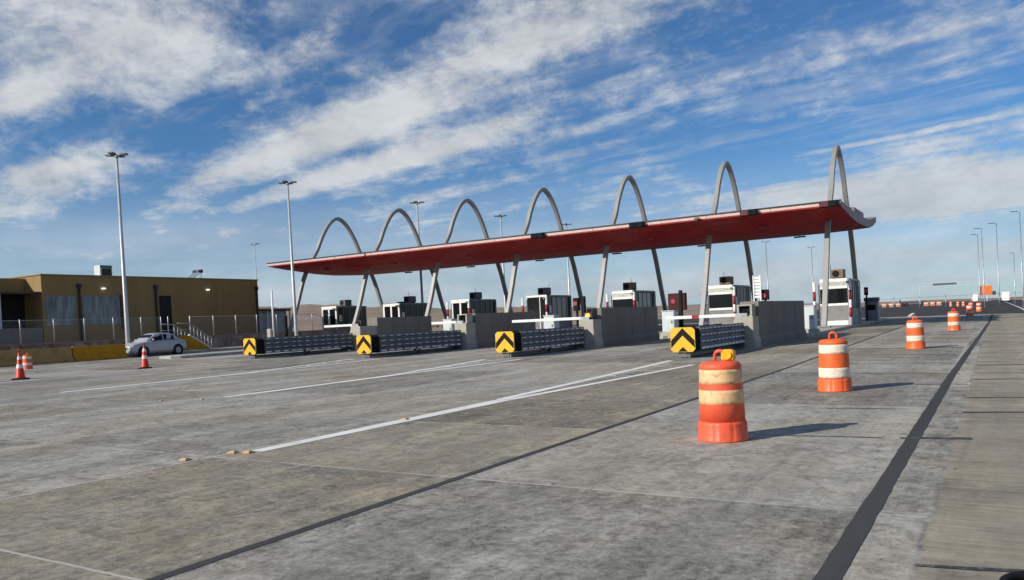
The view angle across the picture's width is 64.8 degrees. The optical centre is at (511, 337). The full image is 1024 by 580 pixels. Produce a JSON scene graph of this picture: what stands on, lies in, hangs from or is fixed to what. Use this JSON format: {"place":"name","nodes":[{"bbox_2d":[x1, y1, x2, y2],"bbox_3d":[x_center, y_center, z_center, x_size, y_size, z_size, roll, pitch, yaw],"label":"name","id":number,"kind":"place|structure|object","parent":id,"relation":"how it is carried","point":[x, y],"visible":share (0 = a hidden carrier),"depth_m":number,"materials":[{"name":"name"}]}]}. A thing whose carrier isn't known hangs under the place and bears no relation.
{"place":"outdoors","nodes":[
{"label":"outdoors","id":0,"kind":"place"},
{"bbox_2d":[350,208,446,332],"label":"support arch","id":1,"kind":"structure","parent":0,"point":[377,247],"depth_m":73.42,"materials":[{"name":"metal"}]},
{"bbox_2d":[0,313,1023,579],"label":"concrete plaza","id":2,"kind":"structure","parent":0,"point":[98,481],"depth_m":8.68,"materials":[{"name":"concrete"}]},
{"bbox_2d":[11,349,29,379],"bbox_3d":[-18.155,0.984,29.732,0.481,1.125,0.481,-3,1,-14],"label":"traffic cone","id":3,"kind":"object","parent":2,"relation":"on","point":[20,373],"visible":1,"depth_m":29.65,"materials":[{"name":"plastic"}]},
{"bbox_2d":[22,353,32,368],"bbox_3d":[-23.323,1.127,38.792,0.453,0.778,0.453,-2,1,31],"label":"traffic drum","id":4,"kind":"object","parent":2,"relation":"on","point":[27,361],"visible":0.93,"depth_m":38.64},
{"bbox_2d":[0,347,73,366],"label":"barrier block","id":5,"kind":"object","parent":2,"relation":"on","point":[8,358],"depth_m":44.54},
{"bbox_2d":[71,344,127,361],"bbox_3d":[-24.421,0.926,47.652,0.700,0.975,3.270,-2,1,31],"label":"barrier block","id":6,"kind":"object","parent":2,"relation":"on","point":[97,352],"depth_m":47.44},
{"bbox_2d":[2,360,242,382],"bbox_3d":[-15.730,1.369,32.672,0.200,0.036,13.408,-2,1,24],"label":"lane marking","id":7,"kind":"object","parent":2,"relation":"on","point":[112,372],"visible":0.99,"depth_m":31.99,"materials":[{"name":"paint"}]},
{"bbox_2d":[138,342,151,368],"bbox_3d":[-15.841,0.770,34.753,0.481,1.125,0.481,-3,1,-14],"label":"traffic cone","id":8,"kind":"object","parent":2,"relation":"on","point":[144,364],"visible":1,"depth_m":34.67,"materials":[{"name":"plastic"}]},
{"bbox_2d":[125,333,186,356],"bbox_3d":[-22.889,0.461,51.292,1.960,1.500,4.070,-2,1,31],"label":"parked car","id":9,"kind":"object","parent":2,"relation":"on","point":[162,342],"visible":0.74,"depth_m":50.89,"materials":[{"name":"silver metal"}]},
{"bbox_2d":[66,373,245,391],"bbox_3d":[-10.832,1.374,25.357,0.340,0.007,7.010,-2,1,28],"label":"lane marking","id":10,"kind":"object","parent":2,"relation":"on","point":[158,382],"visible":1,"depth_m":25.02,"materials":[{"name":"paint"}]},
{"bbox_2d":[159,350,243,358],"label":"toll island","id":11,"kind":"structure","parent":2,"relation":"on","point":[195,355],"depth_m":45.90,"materials":[{"name":"concrete"}]},
{"bbox_2d":[267,289,274,336],"bbox_3d":[-15.409,-1.193,51.615,0.520,3.750,0.400,-2,1,31],"label":"raised boom","id":12,"kind":"object","parent":11,"relation":"on","point":[270,332],"visible":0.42,"depth_m":51.49,"materials":[{"name":"white paint"}]},
{"bbox_2d":[283,316,287,335],"bbox_3d":[-14.658,-0.394,52.312,0.280,2.048,0.280,-2,1,31],"label":"black post","id":13,"kind":"object","parent":11,"relation":"on","point":[285,326],"visible":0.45,"depth_m":52.24,"materials":[{"name":"metal"}]},
{"bbox_2d":[425,198,512,315],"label":"support arch","id":14,"kind":"structure","parent":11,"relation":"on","point":[470,202],"depth_m":69.42,"materials":[{"name":"metal"}]},
{"bbox_2d":[446,288,496,323],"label":"toll booth","id":15,"kind":"object","parent":11,"relation":"on","point":[475,303],"visible":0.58,"depth_m":69.94,"materials":[{"name":"white metal"}]},
{"bbox_2d":[453,303,459,319],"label":"front window","id":16,"kind":"structure","parent":15,"relation":"in","point":[456,309],"depth_m":69.80,"materials":[{"name":"black glass"}]},
{"bbox_2d":[461,303,467,313],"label":"front window","id":17,"kind":"structure","parent":15,"relation":"in","point":[464,306],"depth_m":69.32,"materials":[{"name":"black glass"}]},
{"bbox_2d":[470,301,494,312],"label":"window glass","id":18,"kind":"structure","parent":15,"relation":"in","point":[472,303],"depth_m":71.05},
{"bbox_2d":[243,333,352,358],"bbox_3d":[-11.291,0.404,43.307,0.972,1.020,7.173,-2,1,30],"label":"crash cushion","id":19,"kind":"object","parent":2,"relation":"on","point":[291,345],"visible":1,"depth_m":42.48,"materials":[{"name":"grey metal"}]},
{"bbox_2d":[226,375,394,396],"bbox_3d":[-5.082,1.251,21.492,0.340,0.005,6.502,-2,1,29],"label":"lane marking","id":20,"kind":"object","parent":2,"relation":"on","point":[312,385],"visible":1,"depth_m":21.25,"materials":[{"name":"paint"}]},
{"bbox_2d":[251,399,508,450],"bbox_3d":[-1.728,1.335,13.064,0.340,0.004,6.202,-2,1,31],"label":"lane marking","id":21,"kind":"object","parent":2,"relation":"on","point":[382,424],"visible":0.98,"depth_m":12.49,"materials":[{"name":"paint"}]},
{"bbox_2d":[351,316,431,349],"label":"crash wall","id":22,"kind":"structure","parent":2,"relation":"on","point":[385,325],"depth_m":48.47,"materials":[{"name":"concrete"}]},
{"bbox_2d":[324,320,365,327],"bbox_3d":[-9.799,-0.795,47.177,2.760,0.340,0.570,-2,1,31],"label":"boom barrier","id":23,"kind":"object","parent":22,"relation":"on","point":[359,322],"visible":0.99,"depth_m":46.62,"materials":[{"name":"white metal"}]},
{"bbox_2d":[356,330,461,357],"bbox_3d":[-4.816,0.265,39.007,0.972,1.020,6.873,-2,1,32],"label":"crash cushion","id":24,"kind":"object","parent":2,"relation":"on","point":[376,345],"visible":1,"depth_m":38.11,"materials":[{"name":"grey metal"}]},
{"bbox_2d":[392,359,486,374],"bbox_3d":[-2.307,0.982,27.693,0.210,0.029,7.110,-2,1,21],"label":"lane marking","id":25,"kind":"object","parent":2,"relation":"on","point":[436,367],"visible":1,"depth_m":27.16,"materials":[{"name":"paint"}]},
{"bbox_2d":[442,319,456,330],"bbox_3d":[-4.092,-0.456,53.789,0.900,1.570,0.840,-2,1,31],"label":"equipment cabinet","id":26,"kind":"object","parent":2,"relation":"on","point":[448,327],"visible":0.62,"depth_m":53.47,"materials":[{"name":"metal"}]},
{"bbox_2d":[398,359,520,374],"bbox_3d":[-1.536,0.964,27.229,0.190,0.015,7.002,-2,1,32],"label":"lane marking","id":27,"kind":"object","parent":2,"relation":"on","point":[457,367],"visible":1,"depth_m":26.76,"materials":[{"name":"paint"}]},
{"bbox_2d":[455,312,535,348],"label":"crash wall","id":28,"kind":"structure","parent":2,"relation":"on","point":[481,330],"depth_m":43.46,"materials":[{"name":"concrete"}]},
{"bbox_2d":[431,314,472,324],"bbox_3d":[-3.192,-0.965,42.662,2.240,0.480,0.640,-2,1,31],"label":"boom barrier","id":29,"kind":"object","parent":28,"relation":"on","point":[464,318],"visible":1,"depth_m":42.23,"materials":[{"name":"metal"}]},
{"bbox_2d":[146,325,905,579],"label":"expansion joint","id":30,"kind":"object","parent":2,"relation":"on","point":[216,558],"visible":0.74,"depth_m":7.09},
{"bbox_2d":[495,327,584,356],"bbox_3d":[1.325,0.144,34.558,0.972,1.020,6.373,-2,1,31],"label":"crash cushion","id":31,"kind":"object","parent":2,"relation":"on","point":[540,340],"visible":1,"depth_m":33.51,"materials":[{"name":"grey metal"}]},
{"bbox_2d":[543,315,558,328],"bbox_3d":[2.463,-0.607,49.849,0.900,1.570,0.840,-2,1,31],"label":"equipment cabinet","id":32,"kind":"object","parent":2,"relation":"on","point":[551,324],"visible":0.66,"depth_m":49.56,"materials":[{"name":"metal"}]},
{"bbox_2d":[573,298,579,326],"bbox_3d":[3.059,-0.762,37.797,0.270,2.190,0.265,-2,1,31],"label":"lane signal post","id":33,"kind":"object","parent":2,"relation":"on","point":[576,304],"visible":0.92,"depth_m":37.72,"materials":[{"name":"black metal"}]},
{"bbox_2d":[500,360,672,398],"bbox_3d":[2.450,0.973,20.899,0.210,0.020,11.571,-2,1,28],"label":"lane marking","id":34,"kind":"object","parent":2,"relation":"on","point":[522,394],"visible":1,"depth_m":19.26,"materials":[{"name":"paint"}]},
{"bbox_2d":[509,365,691,399],"bbox_3d":[2.643,1.000,19.676,0.190,0.007,9.663,-2,1,34],"label":"lane marking","id":35,"kind":"object","parent":2,"relation":"on","point":[594,383],"visible":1,"depth_m":18.37,"materials":[{"name":"paint"}]},
{"bbox_2d":[579,307,659,347],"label":"crash wall","id":36,"kind":"structure","parent":2,"relation":"on","point":[607,327],"depth_m":39.51,"materials":[{"name":"concrete"}]},
{"bbox_2d":[512,312,595,322],"bbox_3d":[1.953,-0.952,38.484,4.260,0.340,0.570,-2,1,31],"label":"boom barrier","id":37,"kind":"object","parent":36,"relation":"on","point":[589,315],"visible":0.98,"depth_m":37.87,"materials":[{"name":"white"}]},
{"bbox_2d":[581,296,585,316],"bbox_3d":[3.341,-1.380,37.613,0.280,1.098,0.280,-2,1,31],"label":"black post","id":38,"kind":"object","parent":36,"relation":"on","point":[583,304],"visible":0.78,"depth_m":37.54,"materials":[{"name":"plastic"}]},
{"bbox_2d":[661,310,678,337],"bbox_3d":[9.019,-0.758,45.908,0.900,1.570,0.840,-2,1,31],"label":"equipment cabinet","id":39,"kind":"object","parent":2,"relation":"on","point":[668,326],"visible":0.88,"depth_m":45.63,"materials":[{"name":"metal"}]},
{"bbox_2d":[658,323,706,329],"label":"toll island","id":40,"kind":"structure","parent":2,"relation":"on","point":[661,328],"depth_m":70.92,"materials":[{"name":"concrete"}]},
{"bbox_2d":[606,282,655,307],"bbox_3d":[9.368,-2.671,62.939,2.348,4.100,4.760,-2,1,31],"label":"toll booth","id":41,"kind":"object","parent":40,"relation":"on","point":[630,295],"visible":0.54,"depth_m":61.56,"materials":[{"name":"white metal"}]},
{"bbox_2d":[613,299,632,307],"bbox_3d":[8.436,-2.433,61.240,1.680,0.932,0.050,-2,1,31],"label":"front window","id":42,"kind":"structure","parent":41,"relation":"in","point":[623,302],"depth_m":61.19,"materials":[{"name":"black glass"}]},
{"bbox_2d":[613,292,653,306],"bbox_3d":[9.561,-2.565,63.097,1.720,1.816,4.120,-2,1,31],"label":"window glass","id":43,"kind":"structure","parent":41,"relation":"in","point":[636,293],"depth_m":63.95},
{"bbox_2d":[596,175,667,310],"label":"support arch","id":44,"kind":"structure","parent":40,"relation":"on","point":[630,178],"depth_m":61.90,"materials":[{"name":"metal"}]},
{"bbox_2d":[670,323,744,357],"bbox_3d":[7.229,0.051,29.436,0.972,1.020,5.873,-2,1,31],"label":"crash cushion","id":45,"kind":"object","parent":2,"relation":"on","point":[689,341],"visible":1,"depth_m":27.92,"materials":[{"name":"grey metal"}]},
{"bbox_2d":[698,349,748,442],"bbox_3d":[2.576,0.698,9.926,0.612,1.111,0.612,-2,1,31],"label":"traffic drum","id":46,"kind":"object","parent":2,"relation":"on","point":[721,407],"visible":1,"depth_m":9.70,"materials":[{"name":"plastic"}]},
{"bbox_2d":[734,301,805,347],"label":"crash wall","id":47,"kind":"structure","parent":2,"relation":"on","point":[772,322],"depth_m":34.29,"materials":[{"name":"concrete"}]},
{"bbox_2d":[666,304,755,319],"bbox_3d":[8.082,-1.036,32.976,3.540,0.480,0.640,-2,1,31],"label":"boom barrier","id":48,"kind":"object","parent":47,"relation":"on","point":[746,310],"visible":0.99,"depth_m":32.26,"materials":[{"name":"metal"}]},
{"bbox_2d":[752,275,761,300],"bbox_3d":[10.480,-2.098,34.462,0.340,1.120,0.100,-2,1,31],"label":"louvred panel","id":49,"kind":"object","parent":47,"relation":"on","point":[757,290],"visible":0.92,"depth_m":34.43,"materials":[{"name":"white paint"}]},
{"bbox_2d":[762,289,768,300],"bbox_3d":[10.831,-1.805,34.485,0.300,0.500,0.225,-2,1,31],"label":"lane signal","id":50,"kind":"object","parent":47,"relation":"on","point":[765,294],"visible":0.96,"depth_m":34.39,"materials":[{"name":"black plastic"}]},
{"bbox_2d":[804,305,819,335],"bbox_3d":[15.215,-0.878,41.367,0.900,1.570,0.840,-2,1,31],"label":"equipment cabinet","id":51,"kind":"object","parent":2,"relation":"on","point":[810,314],"visible":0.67,"depth_m":41.00,"materials":[{"name":"metal"}]},
{"bbox_2d":[818,331,852,391],"bbox_3d":[6.020,0.437,15.084,0.612,1.112,0.612,-2,1,31],"label":"traffic drum","id":52,"kind":"object","parent":2,"relation":"on","point":[834,370],"visible":1,"depth_m":14.86,"materials":[{"name":"plastic"}]},
{"bbox_2d":[806,318,886,336],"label":"toll island","id":53,"kind":"structure","parent":2,"relation":"on","point":[824,330],"depth_m":49.04,"materials":[{"name":"concrete"}]},
{"bbox_2d":[812,265,861,325],"bbox_3d":[21.760,-2.916,53.858,2.348,4.100,4.760,-2,1,31],"label":"toll booth","id":54,"kind":"object","parent":53,"relation":"on","point":[844,298],"visible":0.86,"depth_m":52.20,"materials":[{"name":"white metal"}]},
{"bbox_2d":[820,288,847,303],"bbox_3d":[20.828,-2.678,52.159,1.680,0.932,0.050,-2,1,31],"label":"front window","id":55,"kind":"structure","parent":54,"relation":"in","point":[834,295],"depth_m":52.03,"materials":[{"name":"black glass"}]},
{"bbox_2d":[832,281,857,308],"bbox_3d":[21.952,-2.810,54.017,1.720,1.816,4.120,-2,1,31],"label":"window glass","id":56,"kind":"structure","parent":54,"relation":"in","point":[853,294],"depth_m":53.85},
{"bbox_2d":[818,145,864,326],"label":"support arch","id":57,"kind":"structure","parent":53,"relation":"on","point":[836,153],"depth_m":52.82,"materials":[{"name":"metal"}]},
{"bbox_2d":[864,287,867,320],"bbox_3d":[26.754,-2.532,60.845,0.270,2.540,0.265,-2,1,31],"label":"lane signal post","id":58,"kind":"object","parent":53,"relation":"on","point":[866,291],"visible":1,"depth_m":60.80,"materials":[{"name":"black metal"}]},
{"bbox_2d":[864,297,879,320],"bbox_3d":[27.468,-2.184,61.498,1.000,1.750,1.100,-2,1,31],"label":"ticket machine","id":59,"kind":"object","parent":53,"relation":"on","point":[873,309],"visible":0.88,"depth_m":61.04,"materials":[{"name":"grey metal"}]},
{"bbox_2d":[811,373,959,373],"bbox_3d":[8.066,0.824,18.492,3.869,0.041,0.070,-2,1,29],"label":"transverse joint","id":60,"kind":"object","parent":2,"relation":"on","point":[898,373],"visible":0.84,"depth_m":18.12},
{"bbox_2d":[812,314,992,579],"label":"expansion joint","id":61,"kind":"object","parent":2,"relation":"on","point":[838,560],"visible":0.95,"depth_m":6.59,"materials":[{"name":"rubber"}]},
{"bbox_2d":[906,316,925,348],"bbox_3d":[13.601,-0.186,27.196,0.612,1.112,0.612,-2,1,26],"label":"traffic drum","id":62,"kind":"object","parent":2,"relation":"on","point":[915,337],"visible":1,"depth_m":26.97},
{"bbox_2d":[899,437,971,438],"bbox_3d":[4.941,1.171,9.411,0.768,0.008,0.154,-2,1,19],"label":"transverse joint","id":63,"kind":"object","parent":2,"relation":"on","point":[941,437],"visible":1,"depth_m":9.39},
{"bbox_2d":[947,308,960,330],"bbox_3d":[22.406,-0.923,40.902,0.612,1.112,0.612,-2,1,28],"label":"traffic drum","id":64,"kind":"object","parent":2,"relation":"on","point":[953,321],"visible":1,"depth_m":40.69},
{"bbox_2d":[914,564,1023,571],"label":"transverse joint","id":65,"kind":"object","parent":2,"relation":"on","point":[975,568],"visible":1,"depth_m":4.79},
{"bbox_2d":[966,303,973,315],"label":"traffic drum","id":66,"kind":"object","parent":2,"relation":"on","point":[969,310],"visible":0.98,"depth_m":69.34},
{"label":"toll island","id":67,"kind":"object","parent":2,"relation":"on","visible":0},
{"bbox_2d":[505,188,586,311],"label":"support arch","id":68,"kind":"structure","parent":67,"relation":"on","point":[539,191],"depth_m":65.47,"materials":[{"name":"metal"}]},
{"bbox_2d":[521,287,572,328],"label":"toll booth","id":69,"kind":"object","parent":67,"relation":"on","point":[544,301],"visible":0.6,"depth_m":65.83,"materials":[{"name":"white metal"}]},
{"bbox_2d":[527,297,539,318],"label":"front window","id":70,"kind":"structure","parent":69,"relation":"in","point":[533,303],"depth_m":65.53,"materials":[{"name":"black glass"}]},
{"bbox_2d":[540,297,545,318],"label":"front window","id":71,"kind":"structure","parent":69,"relation":"in","point":[542,301],"depth_m":65.15,"materials":[{"name":"black glass"}]},
{"bbox_2d":[547,297,569,316],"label":"window glass","id":72,"kind":"structure","parent":69,"relation":"in","point":[549,299],"depth_m":68.16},
{"bbox_3d":[15.974,-0.666,58.897,2.240,0.325,30.600,-2,1,31],"label":"toll island","id":73,"kind":"object","parent":2,"relation":"on","visible":0},
{"bbox_2d":[668,293,686,326],"bbox_3d":[9.693,-1.393,47.093,1.090,2.400,0.224,-2,1,31],"label":"lane signal post","id":74,"kind":"object","parent":73,"relation":"on","point":[673,301],"visible":0.77,"depth_m":47.04,"materials":[{"name":"black metal"}]},
{"bbox_2d":[678,290,683,326],"bbox_3d":[9.760,-1.456,46.481,0.280,2.548,0.280,-2,1,31],"label":"black post","id":75,"kind":"object","parent":73,"relation":"on","point":[681,307],"visible":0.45,"depth_m":46.40,"materials":[{"name":"plastic"}]},
{"bbox_2d":[699,161,756,324],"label":"support arch","id":76,"kind":"structure","parent":73,"relation":"on","point":[724,164],"depth_m":57.02,"materials":[{"name":"metal"}]},
{"bbox_2d":[705,276,750,324],"bbox_3d":[15.667,-2.801,58.570,2.348,4.100,4.760,-2,1,31],"label":"toll booth","id":77,"kind":"object","parent":73,"relation":"on","point":[726,296],"visible":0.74,"depth_m":57.00,"materials":[{"name":"white metal"}]},
{"bbox_2d":[709,294,732,307],"bbox_3d":[14.735,-2.564,56.871,1.680,0.932,0.050,-2,1,31],"label":"front window","id":78,"kind":"structure","parent":77,"relation":"in","point":[725,300],"depth_m":56.84,"materials":[{"name":"black glass"}]},
{"bbox_2d":[0,0,1023,309],"label":"sky","id":79,"kind":"structure","parent":0,"point":[374,108],"materials":[{"name":"blue"}]},
{"bbox_2d":[259,297,1021,330],"bbox_3d":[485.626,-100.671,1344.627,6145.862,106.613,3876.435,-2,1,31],"label":"hills","id":80,"kind":"structure","parent":0,"point":[315,310],"depth_m":1481.69,"materials":[{"name":"soil"}]},
{"bbox_2d":[432,299,1022,330],"bbox_3d":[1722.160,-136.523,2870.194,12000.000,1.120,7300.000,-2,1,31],"label":"ground","id":81,"kind":"structure","parent":0,"point":[439,328],"depth_m":271.88,"materials":[{"name":"soil"}]},
{"bbox_2d":[0,329,350,350],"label":"retaining wall","id":82,"kind":"structure","parent":81,"relation":"on","point":[227,340],"depth_m":59.59,"materials":[{"name":"concrete"}]},
{"bbox_2d":[127,346,243,356],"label":"curb","id":83,"kind":"structure","parent":81,"relation":"on","point":[199,350],"depth_m":54.41,"materials":[{"name":"concrete"}]},
{"bbox_2d":[104,152,129,343],"bbox_3d":[-25.106,-5.292,51.926,1.259,13.019,1.259,-4,1,-39],"label":"lamp post","id":84,"kind":"object","parent":83,"relation":"on","point":[124,285],"visible":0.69,"depth_m":51.82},
{"bbox_2d":[278,180,297,335],"bbox_3d":[-17.568,-5.916,64.297,1.259,12.969,1.259,-4,1,-39],"label":"lamp post","id":85,"kind":"object","parent":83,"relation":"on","point":[287,183],"visible":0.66,"depth_m":64.19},
{"bbox_2d":[383,292,426,316],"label":"toll booth","id":86,"kind":"object","parent":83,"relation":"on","point":[408,306],"visible":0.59,"depth_m":74.10,"materials":[{"name":"white metal"}]},
{"bbox_2d":[400,304,426,316],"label":"window glass","id":87,"kind":"structure","parent":86,"relation":"in","point":[402,307],"depth_m":74.88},
{"bbox_2d":[409,201,424,302],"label":"lamp post","id":88,"kind":"object","parent":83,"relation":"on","point":[421,282],"visible":0.63,"depth_m":77.71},
{"bbox_2d":[161,323,213,350],"bbox_3d":[-22.434,0.120,55.585,1.845,2.285,3.172,-2,1,31],"label":"concrete stair","id":89,"kind":"object","parent":81,"relation":"on","point":[193,343],"visible":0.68,"depth_m":55.20,"materials":[{"name":"yellow paint"}]},
{"bbox_2d":[259,308,290,332],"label":"open shed","id":90,"kind":"structure","parent":81,"relation":"on","point":[266,314],"depth_m":97.89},
{"bbox_2d":[494,215,506,310],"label":"lamp post","id":91,"kind":"object","parent":81,"relation":"on","point":[500,216],"visible":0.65,"depth_m":90.44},
{"bbox_2d":[574,292,1023,322],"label":"perimeter fence","id":92,"kind":"object","parent":81,"relation":"on","point":[919,297],"visible":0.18,"depth_m":112.79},
{"bbox_2d":[919,280,987,303],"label":"sign gantry","id":93,"kind":"object","parent":81,"relation":"on","point":[946,283],"visible":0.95,"depth_m":439.01,"materials":[{"name":"metal"}]},
{"bbox_2d":[573,299,1023,326],"bbox_3d":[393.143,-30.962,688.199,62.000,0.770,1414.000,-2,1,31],"label":"asphalt road","id":94,"kind":"structure","parent":0,"point":[942,309],"depth_m":111.41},
{"bbox_2d":[562,223,571,294],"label":"lamp post","id":95,"kind":"object","parent":94,"relation":"on","point":[565,224],"visible":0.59,"depth_m":101.47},
{"bbox_2d":[970,234,980,301],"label":"lamp post","id":96,"kind":"object","parent":94,"relation":"on","point":[978,266],"visible":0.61,"depth_m":146.59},
{"bbox_2d":[974,228,985,306],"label":"lamp post","id":97,"kind":"object","parent":94,"relation":"on","point":[983,266],"visible":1,"depth_m":134.37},
{"bbox_2d":[978,285,995,305],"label":"road sign","id":98,"kind":"object","parent":94,"relation":"on","point":[988,290],"visible":0.77,"depth_m":146.14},
{"bbox_2d":[988,223,1000,306],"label":"lamp post","id":99,"kind":"object","parent":94,"relation":"on","point":[997,259],"visible":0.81,"depth_m":126.58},
{"bbox_2d":[1010,211,1023,306],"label":"lamp post","id":100,"kind":"object","parent":94,"relation":"on","point":[1021,258],"visible":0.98,"depth_m":110.78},
{"bbox_2d":[999,571,1023,579],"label":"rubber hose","id":101,"kind":"object","parent":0,"point":[1017,575],"visible":1,"depth_m":4.53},
{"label":"raised terrace","id":102,"kind":"structure","parent":0,"visible":0},
{"bbox_2d":[0,274,259,344],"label":"office building","id":103,"kind":"structure","parent":102,"relation":"on","point":[44,298],"depth_m":62.06,"materials":[{"name":"brown paint"}]},
{"bbox_2d":[45,296,76,325],"bbox_3d":[-32.628,-1.950,58.408,0.030,2.170,2.200,-2,1,31],"label":"window","id":104,"kind":"structure","parent":103,"relation":"in","point":[57,307],"depth_m":58.36,"materials":[{"name":"grey glass"}]},
{"bbox_2d":[82,296,120,324],"bbox_3d":[-31.047,-2.077,61.043,0.030,2.170,2.950,-2,1,31],"label":"window","id":105,"kind":"structure","parent":103,"relation":"in","point":[94,307],"depth_m":60.98,"materials":[{"name":"grey glass"}]},
{"bbox_2d":[94,265,111,275],"bbox_3d":[-32.436,-5.210,63.973,0.836,1.000,1.020,-2,1,31],"label":"rooftop cooler","id":106,"kind":"object","parent":103,"relation":"on","point":[102,269],"visible":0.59,"depth_m":63.63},
{"bbox_2d":[159,296,172,333],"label":"door","id":107,"kind":"structure","parent":103,"relation":"in","point":[165,307],"depth_m":65.73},
{"bbox_2d":[187,269,202,277],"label":"solar heater","id":108,"kind":"object","parent":103,"relation":"on","point":[195,273],"visible":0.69,"depth_m":70.78,"materials":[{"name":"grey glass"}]},
{"bbox_2d":[0,313,329,343],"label":"wire fence","id":109,"kind":"object","parent":102,"relation":"on","point":[132,328],"visible":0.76,"depth_m":54.69,"materials":[{"name":"grey"}]},
{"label":"toll island","id":110,"kind":"object","parent":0,"visible":0},
{"bbox_2d":[288,217,382,330],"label":"support arch","id":111,"kind":"structure","parent":110,"relation":"on","point":[318,247],"depth_m":77.41,"materials":[{"name":"metal"}]},
{"bbox_2d":[267,199,875,275],"bbox_3d":[2.860,-7.397,67.236,48.610,1.620,16.960,-2,1,31],"label":"toll canopy","id":112,"kind":"object","parent":111,"relation":"on","point":[800,220],"visible":0.98,"depth_m":58.25,"materials":[{"name":"metal"}]},
{"bbox_2d":[321,297,366,329],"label":"toll booth","id":113,"kind":"object","parent":110,"relation":"on","point":[343,313],"visible":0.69,"depth_m":77.80,"materials":[{"name":"white metal"}]},
{"bbox_2d":[330,310,335,324],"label":"front window","id":114,"kind":"structure","parent":113,"relation":"in","point":[332,312],"depth_m":77.20,"materials":[{"name":"black glass"}]},
{"bbox_2d":[337,308,365,325],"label":"window glass","id":115,"kind":"structure","parent":113,"relation":"in","point":[339,310],"depth_m":78.43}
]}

